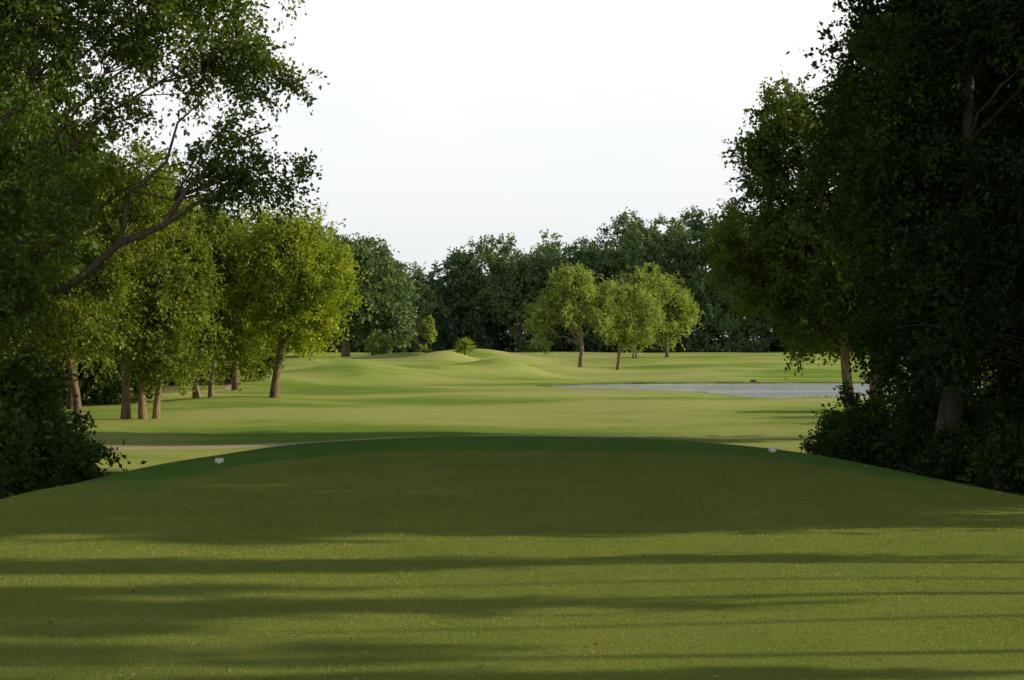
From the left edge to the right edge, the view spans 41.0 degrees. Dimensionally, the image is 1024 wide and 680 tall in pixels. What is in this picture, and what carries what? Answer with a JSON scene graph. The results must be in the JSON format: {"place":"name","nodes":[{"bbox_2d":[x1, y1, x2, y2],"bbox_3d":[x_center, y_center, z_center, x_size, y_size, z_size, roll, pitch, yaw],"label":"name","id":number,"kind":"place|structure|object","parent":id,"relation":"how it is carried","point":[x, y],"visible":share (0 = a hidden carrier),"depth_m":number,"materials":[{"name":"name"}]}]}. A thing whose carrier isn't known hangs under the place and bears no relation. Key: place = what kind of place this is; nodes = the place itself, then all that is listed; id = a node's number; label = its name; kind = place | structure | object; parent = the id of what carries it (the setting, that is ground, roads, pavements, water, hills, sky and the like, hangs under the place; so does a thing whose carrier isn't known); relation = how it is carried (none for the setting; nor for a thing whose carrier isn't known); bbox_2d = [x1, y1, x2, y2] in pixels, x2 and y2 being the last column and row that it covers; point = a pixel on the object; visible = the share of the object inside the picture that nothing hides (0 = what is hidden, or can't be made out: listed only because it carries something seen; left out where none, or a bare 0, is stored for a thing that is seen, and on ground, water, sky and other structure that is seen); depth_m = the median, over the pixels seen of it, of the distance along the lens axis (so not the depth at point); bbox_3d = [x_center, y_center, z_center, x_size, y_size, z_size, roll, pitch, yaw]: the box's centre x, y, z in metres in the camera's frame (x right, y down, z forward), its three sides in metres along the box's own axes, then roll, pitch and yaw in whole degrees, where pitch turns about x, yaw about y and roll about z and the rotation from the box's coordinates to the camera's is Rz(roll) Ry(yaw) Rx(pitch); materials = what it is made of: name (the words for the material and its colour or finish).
{"place":"outdoors","nodes":[
{"label":"outdoors","id":0,"kind":"place"},
{"bbox_2d":[118,374,241,396],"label":"cart path","id":1,"kind":"structure","parent":0,"point":[227,386],"depth_m":96.85,"materials":[{"name":"grey concrete"}]},
{"bbox_2d":[107,435,736,449],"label":"cart path","id":2,"kind":"structure","parent":0,"point":[199,446],"depth_m":45.41,"materials":[{"name":"grey concrete"}]},
{"bbox_2d":[4,436,1015,679],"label":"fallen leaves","id":3,"kind":"object","parent":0,"point":[360,676],"visible":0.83,"depth_m":10.68,"materials":[{"name":"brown plant"}]},
{"bbox_2d":[0,340,1023,679],"bbox_3d":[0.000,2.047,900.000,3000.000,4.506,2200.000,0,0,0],"label":"ground","id":4,"kind":"structure","parent":0,"point":[486,404],"depth_m":14.20,"materials":[{"name":"green plant"}]},
{"bbox_2d":[0,413,33,498],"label":"shrub","id":5,"kind":"object","parent":4,"relation":"on","point":[5,481],"visible":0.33,"depth_m":20.69,"materials":[{"name":"green plant"}]},
{"bbox_2d":[5,352,36,378],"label":"shrub","id":6,"kind":"object","parent":4,"relation":"on","point":[20,358],"visible":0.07,"depth_m":66.42,"materials":[{"name":"green plant"}]},
{"bbox_2d":[0,328,85,489],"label":"shrub","id":7,"kind":"object","parent":4,"relation":"on","point":[14,364],"visible":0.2,"depth_m":26.34,"materials":[{"name":"green plant"}]},
{"bbox_2d":[0,359,97,497],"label":"shrub","id":8,"kind":"object","parent":4,"relation":"on","point":[23,431],"visible":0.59,"depth_m":23.15,"materials":[{"name":"green plant"}]},
{"bbox_2d":[0,30,99,362],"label":"elm tree","id":9,"kind":"object","parent":4,"relation":"on","point":[67,256],"visible":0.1,"depth_m":31.77,"materials":[{"name":"green plant"}]},
{"bbox_2d":[0,85,101,359],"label":"elm tree","id":10,"kind":"object","parent":4,"relation":"on","point":[64,90],"depth_m":60.80,"materials":[{"name":"green plant"}]},
{"bbox_2d":[0,348,111,481],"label":"shrub","id":11,"kind":"object","parent":4,"relation":"on","point":[70,414],"visible":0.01,"depth_m":28.20,"materials":[{"name":"green plant"}]},
{"bbox_2d":[0,341,116,392],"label":"shrub","id":12,"kind":"object","parent":4,"relation":"on","point":[5,355],"visible":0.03,"depth_m":90.71,"materials":[{"name":"green plant"}]},
{"bbox_2d":[0,45,121,361],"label":"elm tree","id":13,"kind":"object","parent":4,"relation":"on","point":[88,233],"visible":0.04,"depth_m":38.29,"materials":[{"name":"green plant"}]},
{"bbox_2d":[0,363,146,490],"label":"shrub","id":14,"kind":"object","parent":4,"relation":"on","point":[32,395],"visible":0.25,"depth_m":25.40,"materials":[{"name":"green plant"}]},
{"bbox_2d":[14,114,148,386],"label":"elm tree","id":15,"kind":"object","parent":4,"relation":"on","point":[54,311],"depth_m":79.63,"materials":[{"name":"green plant"}]},
{"bbox_2d":[0,119,172,424],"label":"elm tree","id":16,"kind":"object","parent":4,"relation":"on","point":[97,325],"visible":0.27,"depth_m":54.47,"materials":[{"name":"green plant"}]},
{"bbox_2d":[34,346,155,404],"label":"shrub","id":17,"kind":"object","parent":4,"relation":"on","point":[103,390],"visible":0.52,"depth_m":73.88,"materials":[{"name":"green plant"}]},
{"bbox_2d":[51,152,163,408],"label":"elm tree","id":18,"kind":"object","parent":4,"relation":"on","point":[69,394],"depth_m":69.51,"materials":[{"name":"green plant"}]},
{"bbox_2d":[77,164,173,358],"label":"elm tree","id":19,"kind":"object","parent":4,"relation":"on","point":[148,170],"depth_m":100.48,"materials":[{"name":"green plant"}]},
{"bbox_2d":[121,232,149,386],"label":"elm tree","id":20,"kind":"object","parent":4,"relation":"on","point":[137,324],"visible":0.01,"depth_m":86.91,"materials":[{"name":"green plant"}]},
{"bbox_2d":[104,337,204,385],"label":"shrub","id":21,"kind":"object","parent":4,"relation":"on","point":[198,376],"visible":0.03,"depth_m":103.53,"materials":[{"name":"green plant"}]},
{"bbox_2d":[75,135,238,418],"bbox_3d":[-16.352,-2.475,59.039,9.211,12.526,7.899,0,0,0],"label":"elm tree","id":22,"kind":"object","parent":4,"relation":"on","point":[169,314],"visible":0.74,"depth_m":58.16,"materials":[{"name":"green plant"}]},
{"bbox_2d":[0,0,329,377],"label":"pecan tree","id":23,"kind":"object","parent":4,"relation":"on","point":[250,62],"visible":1,"depth_m":24.29,"materials":[{"name":"green plant"}]},
{"bbox_2d":[152,187,274,397],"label":"elm tree","id":24,"kind":"object","parent":4,"relation":"on","point":[228,323],"visible":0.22,"depth_m":77.19,"materials":[{"name":"green plant"}]},
{"bbox_2d":[215,458,223,463],"bbox_3d":[-4.720,1.972,22.100,0.130,0.128,0.070,0,0,-20],"label":"tee marker","id":25,"kind":"object","parent":4,"relation":"on","point":[219,460],"visible":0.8,"depth_m":22.08,"materials":[{"name":"white paint"}]},
{"bbox_2d":[205,328,265,384],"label":"elm tree","id":26,"kind":"object","parent":4,"relation":"on","point":[227,379],"visible":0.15,"depth_m":104.81,"materials":[{"name":"plant"}]},
{"bbox_2d":[201,203,291,389],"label":"elm tree","id":27,"kind":"object","parent":4,"relation":"on","point":[236,380],"visible":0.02,"depth_m":96.50,"materials":[{"name":"green plant"}]},
{"bbox_2d":[244,322,287,381],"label":"elm tree","id":28,"kind":"object","parent":4,"relation":"on","point":[268,361],"visible":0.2,"depth_m":107.29,"materials":[{"name":"plant"}]},
{"bbox_2d":[243,204,327,352],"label":"oak tree","id":29,"kind":"object","parent":4,"relation":"on","point":[289,339],"depth_m":147.65,"materials":[{"name":"green plant"}]},
{"bbox_2d":[206,196,370,397],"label":"elm tree","id":30,"kind":"object","parent":4,"relation":"on","point":[296,281],"visible":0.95,"depth_m":75.45,"materials":[{"name":"green plant"}]},
{"bbox_2d":[320,224,419,356],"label":"oak tree","id":31,"kind":"object","parent":4,"relation":"on","point":[382,310],"visible":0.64,"depth_m":163.00,"materials":[{"name":"green plant"}]},
{"bbox_2d":[362,329,396,354],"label":"shrub","id":32,"kind":"object","parent":4,"relation":"on","point":[383,344],"visible":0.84,"depth_m":159.08,"materials":[{"name":"green plant"}]},
{"bbox_2d":[416,315,436,353],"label":"columnar tree","id":33,"kind":"object","parent":4,"relation":"on","point":[427,330],"visible":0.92,"depth_m":159.38,"materials":[{"name":"green plant"}]},
{"bbox_2d":[391,462,536,476],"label":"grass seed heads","id":34,"kind":"object","parent":4,"relation":"on","point":[470,469],"depth_m":20.64,"materials":[{"name":"green plant"}]},
{"bbox_2d":[453,336,477,354],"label":"yucca plant","id":35,"kind":"object","parent":4,"relation":"on","point":[461,344],"visible":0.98,"depth_m":159.58,"materials":[{"name":"green plant"}]},
{"bbox_2d":[0,202,1012,352],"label":"distant forest","id":36,"kind":"object","parent":4,"relation":"on","point":[500,294],"visible":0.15,"depth_m":225.53,"materials":[{"name":"green plant"}]},
{"bbox_2d":[513,260,627,367],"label":"pecan tree","id":37,"kind":"object","parent":4,"relation":"on","point":[577,281],"visible":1,"depth_m":149.11,"materials":[{"name":"green plant"}]},
{"bbox_2d":[592,274,671,369],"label":"pecan tree","id":38,"kind":"object","parent":4,"relation":"on","point":[634,330],"visible":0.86,"depth_m":151.90,"materials":[{"name":"green plant"}]},
{"bbox_2d":[612,262,673,358],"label":"pecan tree","id":39,"kind":"object","parent":4,"relation":"on","point":[639,277],"visible":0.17,"depth_m":183.96,"materials":[{"name":"green plant"}]},
{"bbox_2d":[643,271,704,356],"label":"pecan tree","id":40,"kind":"object","parent":4,"relation":"on","point":[681,307],"visible":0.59,"depth_m":186.90,"materials":[{"name":"green plant"}]},
{"bbox_2d":[769,448,776,452],"bbox_3d":[4.600,1.967,24.200,0.130,0.128,0.070,0,0,17],"label":"tee marker","id":41,"kind":"object","parent":4,"relation":"on","point":[772,450],"visible":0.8,"depth_m":24.18,"materials":[{"name":"white paint"}]},
{"bbox_2d":[694,69,941,409],"bbox_3d":[11.574,-2.985,49.833,10.078,13.719,7.390,0,0,0],"label":"oak tree","id":42,"kind":"object","parent":4,"relation":"on","point":[783,250],"visible":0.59,"depth_m":49.07,"materials":[{"name":"green plant"}]},
{"bbox_2d":[798,380,896,457],"bbox_3d":[7.484,2.210,30.040,2.429,2.675,2.678,0,0,27],"label":"shrub","id":43,"kind":"object","parent":4,"relation":"on","point":[836,418],"visible":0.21,"depth_m":30.07,"materials":[{"name":"green plant"}]},
{"bbox_2d":[815,404,899,468],"bbox_3d":[7.085,2.283,27.606,2.032,1.958,2.022,0,0,0],"label":"shrub","id":44,"kind":"object","parent":4,"relation":"on","point":[854,442],"visible":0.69,"depth_m":27.42,"materials":[{"name":"green plant"}]},
{"bbox_2d":[774,0,1016,391],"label":"oak tree","id":45,"kind":"object","parent":4,"relation":"on","point":[848,59],"visible":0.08,"depth_m":35.33,"materials":[{"name":"green plant"}]},
{"bbox_2d":[803,0,1023,449],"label":"oak tree","id":46,"kind":"object","parent":4,"relation":"on","point":[897,154],"visible":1,"depth_m":23.84,"materials":[{"name":"green plant"}]},
{"bbox_2d":[826,94,1022,394],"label":"oak tree","id":47,"kind":"object","parent":4,"relation":"on","point":[989,374],"depth_m":49.55,"materials":[{"name":"green plant"}]},
{"bbox_2d":[827,0,1023,391],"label":"oak tree","id":48,"kind":"object","parent":4,"relation":"on","point":[1014,219],"visible":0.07,"depth_m":26.28,"materials":[{"name":"green plant"}]},
{"bbox_2d":[864,368,986,459],"bbox_3d":[8.767,1.713,29.156,2.824,3.021,3.222,0,0,0],"label":"shrub","id":49,"kind":"object","parent":4,"relation":"on","point":[898,405],"visible":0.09,"depth_m":29.10,"materials":[{"name":"green plant"}]},
{"bbox_2d":[870,383,986,471],"bbox_3d":[8.082,1.980,26.370,2.644,2.285,2.432,0,0,0],"label":"shrub","id":50,"kind":"object","parent":4,"relation":"on","point":[912,430],"visible":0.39,"depth_m":26.27,"materials":[{"name":"green plant"}]},
{"bbox_2d":[898,419,986,483],"bbox_3d":[7.568,2.201,23.573,1.825,1.660,1.825,0,0,-25],"label":"shrub","id":51,"kind":"object","parent":4,"relation":"on","point":[936,464],"visible":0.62,"depth_m":23.41,"materials":[{"name":"green plant"}]},
{"bbox_2d":[966,381,991,424],"bbox_3d":[10.418,2.252,32.126,2.672,2.671,2.921,0,0,34],"label":"shrub","id":52,"kind":"object","parent":4,"relation":"on","point":[977,399],"depth_m":31.89,"materials":[{"name":"green plant"}]},
{"bbox_2d":[939,386,1023,483],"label":"shrub","id":53,"kind":"object","parent":4,"relation":"on","point":[1012,405],"visible":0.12,"depth_m":23.31,"materials":[{"name":"green plant"}]},
{"bbox_2d":[953,413,1023,493],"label":"shrub","id":54,"kind":"object","parent":4,"relation":"on","point":[1001,441],"visible":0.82,"depth_m":21.60,"materials":[{"name":"green plant"}]},
{"bbox_2d":[985,433,1023,493],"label":"shrub","id":55,"kind":"object","parent":4,"relation":"on","point":[1021,464],"visible":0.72,"depth_m":21.23,"materials":[{"name":"green plant"}]},
{"bbox_2d":[1018,78,1023,108],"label":"oak tree","id":56,"kind":"object","parent":4,"relation":"on","point":[1021,82],"visible":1,"depth_m":20.33,"materials":[{"name":"green plant"}]},
{"bbox_2d":[13,0,1010,339],"label":"sky","id":57,"kind":"structure","parent":0,"point":[437,125],"materials":[{"name":"white"}]},
{"bbox_2d":[499,353,610,359],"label":"cart path","id":58,"kind":"structure","parent":0,"point":[555,359],"depth_m":172.22,"materials":[{"name":"grey concrete"}]},
{"bbox_2d":[537,381,867,397],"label":"pond edge grass","id":59,"kind":"structure","parent":0,"point":[712,383],"depth_m":109.49,"materials":[{"name":"green plant"}]},
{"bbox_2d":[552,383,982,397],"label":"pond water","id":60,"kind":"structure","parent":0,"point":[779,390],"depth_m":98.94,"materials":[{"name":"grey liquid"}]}
]}

